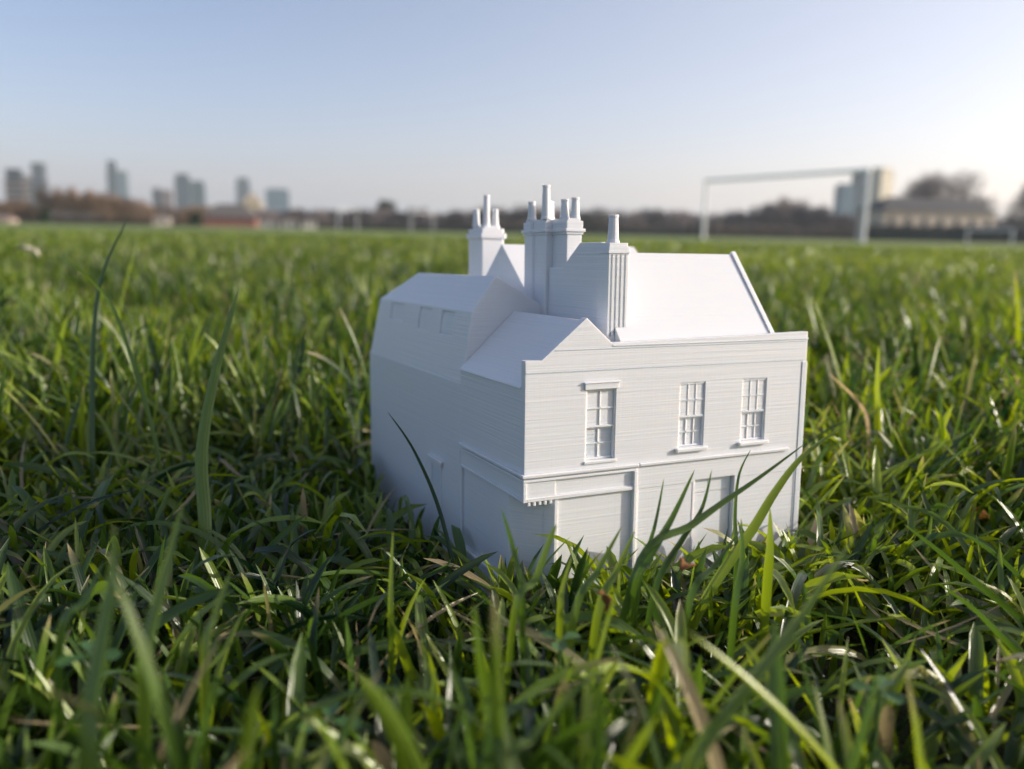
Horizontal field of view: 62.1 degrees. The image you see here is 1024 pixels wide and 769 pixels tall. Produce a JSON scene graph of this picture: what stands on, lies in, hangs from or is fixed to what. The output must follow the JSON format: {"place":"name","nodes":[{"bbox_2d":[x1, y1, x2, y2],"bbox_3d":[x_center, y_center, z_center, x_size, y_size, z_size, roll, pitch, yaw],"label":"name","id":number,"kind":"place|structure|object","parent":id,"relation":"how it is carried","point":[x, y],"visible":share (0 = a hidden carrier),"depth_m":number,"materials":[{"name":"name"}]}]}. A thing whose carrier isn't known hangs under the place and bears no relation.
{"place":"outdoors","nodes":[
{"label":"outdoors","id":0,"kind":"place"},
{"bbox_2d":[0,213,17,222],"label":"house","id":1,"kind":"structure","parent":0,"point":[4,218],"depth_m":195.07,"materials":[{"name":"beige glass"}]},
{"bbox_2d":[4,168,26,203],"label":"tower block","id":2,"kind":"structure","parent":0,"point":[14,185],"depth_m":874.03,"materials":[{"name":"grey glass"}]},
{"bbox_2d":[23,176,31,203],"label":"tower block","id":3,"kind":"structure","parent":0,"point":[27,179],"depth_m":925.11,"materials":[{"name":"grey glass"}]},
{"bbox_2d":[30,162,49,206],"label":"tower block","id":4,"kind":"structure","parent":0,"point":[39,176],"depth_m":873.39,"materials":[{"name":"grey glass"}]},
{"bbox_2d":[106,161,118,215],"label":"tower block","id":5,"kind":"structure","parent":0,"point":[112,179],"depth_m":1457.79,"materials":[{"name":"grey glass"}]},
{"bbox_2d":[118,171,129,216],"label":"tower block","id":6,"kind":"structure","parent":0,"point":[123,180],"depth_m":1508.17,"materials":[{"name":"blue"}]},
{"bbox_2d":[152,188,161,215],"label":"tower block","id":7,"kind":"structure","parent":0,"point":[156,196],"depth_m":1267.99,"materials":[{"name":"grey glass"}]},
{"bbox_2d":[151,212,172,225],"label":"house","id":8,"kind":"structure","parent":0,"point":[162,219],"depth_m":225.48,"materials":[{"name":"beige glass"}]},
{"bbox_2d":[161,190,173,215],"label":"tower block","id":9,"kind":"structure","parent":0,"point":[167,198],"depth_m":1267.35,"materials":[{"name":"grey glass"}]},
{"bbox_2d":[174,173,191,217],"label":"tower block","id":10,"kind":"structure","parent":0,"point":[182,188],"depth_m":1360.22,"materials":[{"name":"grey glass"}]},
{"bbox_2d":[191,181,205,207],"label":"tower block","id":11,"kind":"structure","parent":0,"point":[198,193],"depth_m":1410.08,"materials":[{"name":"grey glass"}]},
{"bbox_2d":[236,178,249,203],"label":"tower block","id":12,"kind":"structure","parent":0,"point":[242,189],"depth_m":1554.12,"materials":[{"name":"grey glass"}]},
{"bbox_2d":[242,193,262,227],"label":"house","id":13,"kind":"structure","parent":0,"point":[252,202],"depth_m":407.78,"materials":[{"name":"beige glass"}]},
{"bbox_2d":[265,188,289,219],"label":"tower block","id":14,"kind":"structure","parent":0,"point":[277,199],"depth_m":1453.64,"materials":[{"name":"blue"}]},
{"bbox_2d":[0,223,1023,768],"bbox_3d":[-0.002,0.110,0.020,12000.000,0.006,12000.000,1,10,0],"label":"ground","id":15,"kind":"structure","parent":0,"point":[850,637],"depth_m":0.25,"materials":[{"name":"plant"}]},
{"bbox_2d":[0,199,27,219],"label":"bare tree","id":16,"kind":"object","parent":15,"relation":"on","point":[3,205],"visible":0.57,"depth_m":242.92,"materials":[{"name":"brown plant"}]},
{"bbox_2d":[3,198,37,222],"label":"bare tree","id":17,"kind":"object","parent":15,"relation":"on","point":[23,204],"visible":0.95,"depth_m":242.52,"materials":[{"name":"brown plant"}]},
{"bbox_2d":[37,210,51,222],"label":"evergreen bush","id":18,"kind":"object","parent":15,"relation":"on","point":[44,216],"visible":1,"depth_m":196.12,"materials":[{"name":"green plant"}]},
{"bbox_2d":[33,187,65,222],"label":"bare tree","id":19,"kind":"object","parent":15,"relation":"on","point":[46,205],"visible":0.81,"depth_m":245.23,"materials":[{"name":"brown plant"}]},
{"bbox_2d":[52,182,77,223],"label":"bare tree","id":20,"kind":"object","parent":15,"relation":"on","point":[62,199],"visible":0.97,"depth_m":244.03,"materials":[{"name":"brown plant"}]},
{"bbox_2d":[53,561,103,768],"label":"grass blade","id":21,"kind":"object","parent":15,"relation":"on","point":[59,653],"depth_m":0.15,"materials":[{"name":"plant"}]},
{"bbox_2d":[68,191,95,223],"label":"bare tree","id":22,"kind":"object","parent":15,"relation":"on","point":[83,203],"visible":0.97,"depth_m":243.49,"materials":[{"name":"brown plant"}]},
{"bbox_2d":[55,640,121,666],"bbox_3d":[-0.075,0.065,0.154,0.010,0.037,0.009,-3,11,-21],"label":"clover","id":23,"kind":"object","parent":15,"relation":"on","point":[87,646],"visible":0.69,"depth_m":0.15,"materials":[{"name":"green plant"}]},
{"bbox_2d":[79,527,117,768],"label":"grass blade","id":24,"kind":"object","parent":15,"relation":"on","point":[88,739],"depth_m":0.12,"materials":[{"name":"plant"}]},
{"bbox_2d":[90,191,117,224],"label":"bare tree","id":25,"kind":"object","parent":15,"relation":"on","point":[104,207],"visible":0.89,"depth_m":243.23,"materials":[{"name":"brown plant"}]},
{"bbox_2d":[16,215,202,226],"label":"hedge","id":26,"kind":"object","parent":15,"relation":"on","point":[87,221],"visible":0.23,"depth_m":269.17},
{"bbox_2d":[89,215,129,488],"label":"grass blade","id":27,"kind":"object","parent":15,"relation":"on","point":[92,395],"depth_m":0.33,"materials":[{"name":"plant"}]},
{"bbox_2d":[70,261,169,513],"bbox_3d":[-0.150,0.001,0.327,0.054,0.096,0.005,7,12,30],"label":"grass blade","id":28,"kind":"object","parent":15,"relation":"on","point":[140,386],"depth_m":0.32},
{"bbox_2d":[110,198,134,224],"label":"bare tree","id":29,"kind":"object","parent":15,"relation":"on","point":[121,209],"visible":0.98,"depth_m":233.48,"materials":[{"name":"brown plant"}]},
{"bbox_2d":[128,197,149,224],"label":"bare tree","id":30,"kind":"object","parent":15,"relation":"on","point":[136,214],"visible":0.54,"depth_m":261.84,"materials":[{"name":"brown plant"}]},
{"bbox_2d":[137,203,157,224],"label":"bare tree","id":31,"kind":"object","parent":15,"relation":"on","point":[148,210],"visible":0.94,"depth_m":236.99,"materials":[{"name":"brown plant"}]},
{"bbox_2d":[138,503,182,768],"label":"grass blade","id":32,"kind":"object","parent":15,"relation":"on","point":[144,692],"depth_m":0.14,"materials":[{"name":"plant"}]},
{"bbox_2d":[169,207,187,225],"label":"bare tree","id":33,"kind":"object","parent":15,"relation":"on","point":[178,214],"visible":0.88,"depth_m":258.56,"materials":[{"name":"brown plant"}]},
{"bbox_2d":[159,638,220,760],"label":"grass blade","id":34,"kind":"object","parent":15,"relation":"on","point":[174,719],"visible":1,"depth_m":0.13,"materials":[{"name":"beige plant"}]},
{"bbox_2d":[188,211,202,226],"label":"evergreen bush","id":35,"kind":"object","parent":15,"relation":"on","point":[195,218],"visible":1,"depth_m":185.99,"materials":[{"name":"green plant"}]},
{"bbox_2d":[200,569,231,768],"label":"grass blade","id":36,"kind":"object","parent":15,"relation":"on","point":[204,677],"depth_m":0.15,"materials":[{"name":"plant"}]},
{"bbox_2d":[195,289,238,569],"bbox_3d":[-0.094,0.016,0.267,0.009,0.090,0.033,1,10,0],"label":"grass blade","id":37,"kind":"object","parent":15,"relation":"on","point":[203,488],"depth_m":0.27,"materials":[{"name":"plant"}]},
{"bbox_2d":[202,204,259,227],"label":"pavilion","id":38,"kind":"structure","parent":15,"relation":"on","point":[229,215],"depth_m":227.28,"materials":[{"name":"beige glass"}]},
{"bbox_2d":[259,218,277,227],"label":"hut","id":39,"kind":"object","parent":15,"relation":"on","point":[268,223],"visible":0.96,"depth_m":222.44,"materials":[{"name":"beige glass"}]},
{"bbox_2d":[260,208,283,220],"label":"bare tree","id":40,"kind":"object","parent":15,"relation":"on","point":[270,215],"visible":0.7,"depth_m":281.00,"materials":[{"name":"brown plant"}]},
{"bbox_2d":[279,218,297,228],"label":"hut","id":41,"kind":"object","parent":15,"relation":"on","point":[288,223],"visible":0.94,"depth_m":222.45,"materials":[{"name":"beige glass"}]},
{"bbox_2d":[301,218,316,228],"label":"hut","id":42,"kind":"object","parent":15,"relation":"on","point":[308,223],"visible":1,"depth_m":222.39,"materials":[{"name":"beige glass"}]},
{"bbox_2d":[307,208,331,221],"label":"bare tree","id":43,"kind":"object","parent":15,"relation":"on","point":[319,216],"visible":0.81,"depth_m":284.19,"materials":[{"name":"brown plant"}]},
{"bbox_2d":[298,702,361,768],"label":"clover","id":44,"kind":"object","parent":15,"relation":"on","point":[329,711],"visible":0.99,"depth_m":0.14,"materials":[{"name":"green plant"}]},
{"bbox_2d":[324,209,350,221],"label":"bare tree","id":45,"kind":"object","parent":15,"relation":"on","point":[333,216],"visible":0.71,"depth_m":289.43,"materials":[{"name":"brown plant"}]},
{"bbox_2d":[342,206,373,221],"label":"bare tree","id":46,"kind":"object","parent":15,"relation":"on","point":[366,214],"visible":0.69,"depth_m":297.20,"materials":[{"name":"brown plant"}]},
{"bbox_2d":[261,219,468,228],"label":"hedge","id":47,"kind":"object","parent":15,"relation":"on","point":[321,224],"visible":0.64,"depth_m":279.10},
{"bbox_2d":[374,199,395,211],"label":"evergreen tree","id":48,"kind":"object","parent":15,"relation":"on","point":[385,204],"visible":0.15,"depth_m":409.00,"materials":[{"name":"green plant"}]},
{"bbox_2d":[388,534,393,697],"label":"grass blade","id":49,"kind":"object","parent":15,"relation":"on","point":[390,633],"depth_m":0.19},
{"bbox_2d":[380,211,407,222],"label":"bare tree","id":50,"kind":"object","parent":15,"relation":"on","point":[398,216],"visible":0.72,"depth_m":292.12,"materials":[{"name":"brown plant"}]},
{"bbox_2d":[404,206,426,223],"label":"bare tree","id":51,"kind":"object","parent":15,"relation":"on","point":[415,217],"visible":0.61,"depth_m":291.03,"materials":[{"name":"brown plant"}]},
{"bbox_2d":[389,414,456,590],"bbox_3d":[-0.025,0.037,0.252,0.003,0.055,0.037,-8,14,-42],"label":"grass blade","id":52,"kind":"object","parent":15,"relation":"on","point":[445,531],"depth_m":0.25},
{"bbox_2d":[438,211,464,224],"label":"bare tree","id":53,"kind":"object","parent":15,"relation":"on","point":[453,217],"visible":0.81,"depth_m":287.12,"materials":[{"name":"brown plant"}]},
{"bbox_2d":[473,604,503,768],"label":"grass blade","id":54,"kind":"object","parent":15,"relation":"on","point":[484,679],"depth_m":0.13,"materials":[{"name":"plant"}]},
{"bbox_2d":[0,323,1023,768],"bbox_3d":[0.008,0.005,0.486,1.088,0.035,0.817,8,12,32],"label":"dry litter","id":55,"kind":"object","parent":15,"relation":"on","point":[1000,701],"visible":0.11,"depth_m":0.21,"materials":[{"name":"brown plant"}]},
{"bbox_2d":[498,208,525,221],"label":"bare tree","id":56,"kind":"object","parent":15,"relation":"on","point":[514,217],"visible":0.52,"depth_m":283.17,"materials":[{"name":"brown plant"}]},
{"bbox_2d":[501,508,524,713],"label":"grass blade","id":57,"kind":"object","parent":15,"relation":"on","point":[522,605],"depth_m":0.18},
{"bbox_2d":[334,220,710,236],"bbox_3d":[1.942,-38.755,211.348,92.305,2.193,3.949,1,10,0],"label":"hedge","id":58,"kind":"object","parent":15,"relation":"on","point":[392,227],"visible":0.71,"depth_m":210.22,"materials":[{"name":"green plant"}]},
{"bbox_2d":[503,525,555,703],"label":"grass blade","id":59,"kind":"object","parent":15,"relation":"on","point":[523,589],"depth_m":0.18,"materials":[{"name":"plant"}]},
{"bbox_2d":[504,667,602,768],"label":"grass blade","id":60,"kind":"object","parent":15,"relation":"on","point":[534,734],"depth_m":0.13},
{"bbox_2d":[539,630,581,760],"bbox_3d":[0.010,0.066,0.173,0.008,0.032,0.009,-3,11,-24],"label":"clover","id":61,"kind":"object","parent":15,"relation":"on","point":[559,645],"visible":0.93,"depth_m":0.17,"materials":[{"name":"green plant"}]},
{"bbox_2d":[554,557,571,686],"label":"grass blade","id":62,"kind":"object","parent":15,"relation":"on","point":[560,617],"depth_m":0.18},
{"bbox_2d":[370,185,808,596],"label":"model house","id":63,"kind":"structure","parent":15,"relation":"on","point":[549,375],"depth_m":0.26,"materials":[{"name":"white plastic"}]},
{"bbox_2d":[392,304,403,318],"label":"window","id":64,"kind":"structure","parent":63,"relation":"in","point":[398,310],"depth_m":0.34,"materials":[{"name":"white plastic"}]},
{"bbox_2d":[419,309,431,328],"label":"window","id":65,"kind":"structure","parent":63,"relation":"in","point":[425,317],"depth_m":0.31,"materials":[{"name":"white plastic"}]},
{"bbox_2d":[431,462,441,536],"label":"side door","id":66,"kind":"structure","parent":63,"relation":"in","point":[435,471],"depth_m":0.30,"materials":[{"name":"white plastic"}]},
{"bbox_2d":[441,312,454,333],"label":"window","id":67,"kind":"structure","parent":63,"relation":"in","point":[448,318],"depth_m":0.29,"materials":[{"name":"white plastic"}]},
{"bbox_2d":[584,380,620,464],"bbox_3d":[0.025,0.010,0.242,0.012,0.024,0.003,-3,9,-25],"label":"window","id":68,"kind":"structure","parent":63,"relation":"in","point":[601,395],"depth_m":0.24,"materials":[{"name":"white plastic"}]},
{"bbox_2d":[675,382,707,452],"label":"window","id":69,"kind":"structure","parent":63,"relation":"in","point":[691,410],"depth_m":0.26,"materials":[{"name":"white plastic"}]},
{"bbox_2d":[692,476,729,561],"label":"front door","id":70,"kind":"structure","parent":63,"relation":"in","point":[718,520],"depth_m":0.27,"materials":[{"name":"white plastic"}]},
{"bbox_2d":[737,378,768,445],"bbox_3d":[0.075,0.008,0.266,0.012,0.021,0.003,-3,9,-25],"label":"window","id":71,"kind":"structure","parent":63,"relation":"in","point":[754,390],"depth_m":0.27,"materials":[{"name":"white plastic"}]},
{"bbox_2d":[559,527,621,714],"bbox_3d":[0.018,0.055,0.191,0.002,0.043,0.022,10,13,40],"label":"grass blade","id":72,"kind":"object","parent":15,"relation":"on","point":[579,598],"depth_m":0.19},
{"bbox_2d":[582,205,608,228],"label":"bare tree","id":73,"kind":"object","parent":15,"relation":"on","point":[599,215],"visible":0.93,"depth_m":273.00,"materials":[{"name":"brown plant"}]},
{"bbox_2d":[596,590,611,611],"bbox_3d":[0.019,0.045,0.178,0.003,0.005,0.004,-26,22,-4],"label":"dry leaf","id":74,"kind":"object","parent":15,"relation":"on","point":[606,599],"visible":0.94,"depth_m":0.18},
{"bbox_2d":[586,531,634,677],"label":"grass blade","id":75,"kind":"object","parent":15,"relation":"on","point":[597,616],"depth_m":0.18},
{"bbox_2d":[620,211,648,225],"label":"bare tree","id":76,"kind":"object","parent":15,"relation":"on","point":[638,218],"visible":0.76,"depth_m":275.51,"materials":[{"name":"brown plant"}]},
{"bbox_2d":[628,480,663,664],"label":"grass blade","id":77,"kind":"object","parent":15,"relation":"on","point":[635,611],"depth_m":0.20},
{"bbox_2d":[642,207,665,224],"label":"bare tree","id":78,"kind":"object","parent":15,"relation":"on","point":[648,214],"visible":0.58,"depth_m":294.75,"materials":[{"name":"brown plant"}]},
{"bbox_2d":[617,470,694,677],"bbox_3d":[0.036,0.048,0.206,0.025,0.053,0.004,-7,13,-37],"label":"grass blade","id":79,"kind":"object","parent":15,"relation":"on","point":[642,567],"depth_m":0.20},
{"bbox_2d":[650,207,671,224],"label":"bare tree","id":80,"kind":"object","parent":15,"relation":"on","point":[660,212],"visible":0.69,"depth_m":294.19,"materials":[{"name":"brown plant"}]},
{"bbox_2d":[638,470,711,669],"bbox_3d":[0.040,0.048,0.206,0.029,0.052,0.002,-9,14,-44],"label":"grass blade","id":81,"kind":"object","parent":15,"relation":"on","point":[665,565],"depth_m":0.20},
{"bbox_2d":[666,208,691,225],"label":"bare tree","id":82,"kind":"object","parent":15,"relation":"on","point":[675,217],"visible":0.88,"depth_m":276.76,"materials":[{"name":"brown plant"}]},
{"bbox_2d":[605,445,802,697],"bbox_3d":[0.049,0.045,0.211,0.060,0.057,0.003,-4,12,-29],"label":"grass blade","id":83,"kind":"object","parent":15,"relation":"on","point":[650,545],"depth_m":0.20,"materials":[{"name":"plant"}]},
{"bbox_2d":[697,212,718,236],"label":"bare tree","id":84,"kind":"object","parent":15,"relation":"on","point":[709,223],"visible":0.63,"depth_m":271.47,"materials":[{"name":"brown plant"}]},
{"bbox_2d":[684,530,739,629],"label":"grass blade","id":85,"kind":"object","parent":15,"relation":"on","point":[698,581],"depth_m":0.19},
{"bbox_2d":[723,520,744,705],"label":"grass blade","id":86,"kind":"object","parent":15,"relation":"on","point":[734,615],"depth_m":0.19,"materials":[{"name":"plant"}]},
{"bbox_2d":[727,210,752,225],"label":"bare tree","id":87,"kind":"object","parent":15,"relation":"on","point":[737,216],"visible":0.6,"depth_m":256.03,"materials":[{"name":"brown plant"}]},
{"bbox_2d":[733,451,749,587],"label":"grass blade","id":88,"kind":"object","parent":15,"relation":"on","point":[735,531],"depth_m":0.22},
{"bbox_2d":[741,200,782,226],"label":"bare tree","id":89,"kind":"object","parent":15,"relation":"on","point":[765,215],"visible":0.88,"depth_m":235.83,"materials":[{"name":"brown plant"}]},
{"bbox_2d":[687,428,839,650],"bbox_3d":[0.065,0.043,0.220,0.049,0.060,0.005,-3,11,-24],"label":"grass blade","id":90,"kind":"object","parent":15,"relation":"on","point":[726,566],"depth_m":0.21,"materials":[{"name":"plant"}]},
{"bbox_2d":[758,510,773,686],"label":"grass blade","id":91,"kind":"object","parent":15,"relation":"on","point":[767,582],"depth_m":0.20,"materials":[{"name":"plant"}]},
{"bbox_2d":[684,535,855,768],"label":"grass blade","id":92,"kind":"object","parent":15,"relation":"on","point":[719,722],"depth_m":0.13,"materials":[{"name":"plant"}]},
{"bbox_2d":[710,223,855,239],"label":"hedge","id":93,"kind":"object","parent":15,"relation":"on","point":[789,232],"visible":0.91,"depth_m":219.91,"materials":[{"name":"plant"}]},
{"bbox_2d":[771,195,801,226],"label":"bare tree","id":94,"kind":"object","parent":15,"relation":"on","point":[785,207],"visible":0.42,"depth_m":241.92,"materials":[{"name":"brown plant"}]},
{"bbox_2d":[702,168,871,242],"bbox_3d":[9.451,-6.314,30.379,0.123,2.339,7.906,-4,11,-27],"label":"goal frame","id":95,"kind":"object","parent":15,"relation":"on","point":[867,189],"visible":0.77,"depth_m":28.94,"materials":[{"name":"white paint"}]},
{"bbox_2d":[782,202,817,225],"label":"bare tree","id":96,"kind":"object","parent":15,"relation":"on","point":[797,208],"visible":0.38,"depth_m":233.20,"materials":[{"name":"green plant"}]},
{"bbox_2d":[786,203,832,226],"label":"bare tree","id":97,"kind":"object","parent":15,"relation":"on","point":[807,213],"visible":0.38,"depth_m":229.22,"materials":[{"name":"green plant"}]},
{"bbox_2d":[807,207,841,227],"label":"bare tree","id":98,"kind":"object","parent":15,"relation":"on","point":[827,219],"visible":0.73,"depth_m":223.31,"materials":[{"name":"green plant"}]},
{"bbox_2d":[831,213,852,227],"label":"bare tree","id":99,"kind":"object","parent":15,"relation":"on","point":[843,222],"visible":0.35,"depth_m":232.57,"materials":[{"name":"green plant"}]},
{"bbox_2d":[828,373,869,489],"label":"grass blade","id":100,"kind":"object","parent":15,"relation":"on","point":[861,406],"depth_m":0.36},
{"bbox_2d":[850,676,905,768],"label":"clover","id":101,"kind":"object","parent":15,"relation":"on","point":[897,698],"visible":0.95,"depth_m":0.16,"materials":[{"name":"green plant"}]},
{"bbox_2d":[874,347,883,477],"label":"grass blade","id":102,"kind":"object","parent":15,"relation":"on","point":[877,424],"depth_m":0.37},
{"bbox_2d":[855,197,998,239],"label":"pavilion","id":103,"kind":"structure","parent":15,"relation":"on","point":[921,212],"depth_m":177.62,"materials":[{"name":"beige glass"}]},
{"bbox_2d":[865,223,1023,243],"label":"hedge","id":104,"kind":"object","parent":15,"relation":"on","point":[933,233],"visible":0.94,"depth_m":160.91,"materials":[{"name":"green plant"}]},
{"bbox_2d":[895,167,1001,210],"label":"bare tree","id":105,"kind":"object","parent":15,"relation":"on","point":[929,191],"visible":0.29,"depth_m":206.46,"materials":[{"name":"brown plant"}]},
{"bbox_2d":[904,524,1023,622],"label":"grass blade","id":106,"kind":"object","parent":15,"relation":"on","point":[985,590],"depth_m":0.21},
{"bbox_2d":[940,584,1022,652],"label":"grass blade","id":107,"kind":"object","parent":15,"relation":"on","point":[1005,640],"depth_m":0.19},
{"bbox_2d":[966,228,1014,242],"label":"goal frame","id":108,"kind":"object","parent":15,"relation":"on","point":[1012,233],"visible":0.81,"depth_m":143.44,"materials":[{"name":"grey paint"}]},
{"bbox_2d":[999,183,1023,227],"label":"bare tree","id":109,"kind":"object","parent":15,"relation":"on","point":[1020,212],"visible":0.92,"depth_m":197.62,"materials":[{"name":"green plant"}]},
{"bbox_2d":[0,0,1023,226],"label":"sky","id":110,"kind":"structure","parent":0,"point":[439,106],"materials":[{"name":"blue"}]},
{"bbox_2d":[833,184,855,217],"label":"tower block","id":111,"kind":"structure","parent":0,"point":[844,198],"depth_m":669.73,"materials":[{"name":"blue"}]},
{"bbox_2d":[851,172,873,215],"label":"tower block","id":112,"kind":"structure","parent":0,"point":[859,180],"depth_m":677.72,"materials":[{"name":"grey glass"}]},
{"bbox_2d":[871,167,894,203],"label":"tower block","id":113,"kind":"structure","parent":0,"point":[883,183],"depth_m":689.80,"materials":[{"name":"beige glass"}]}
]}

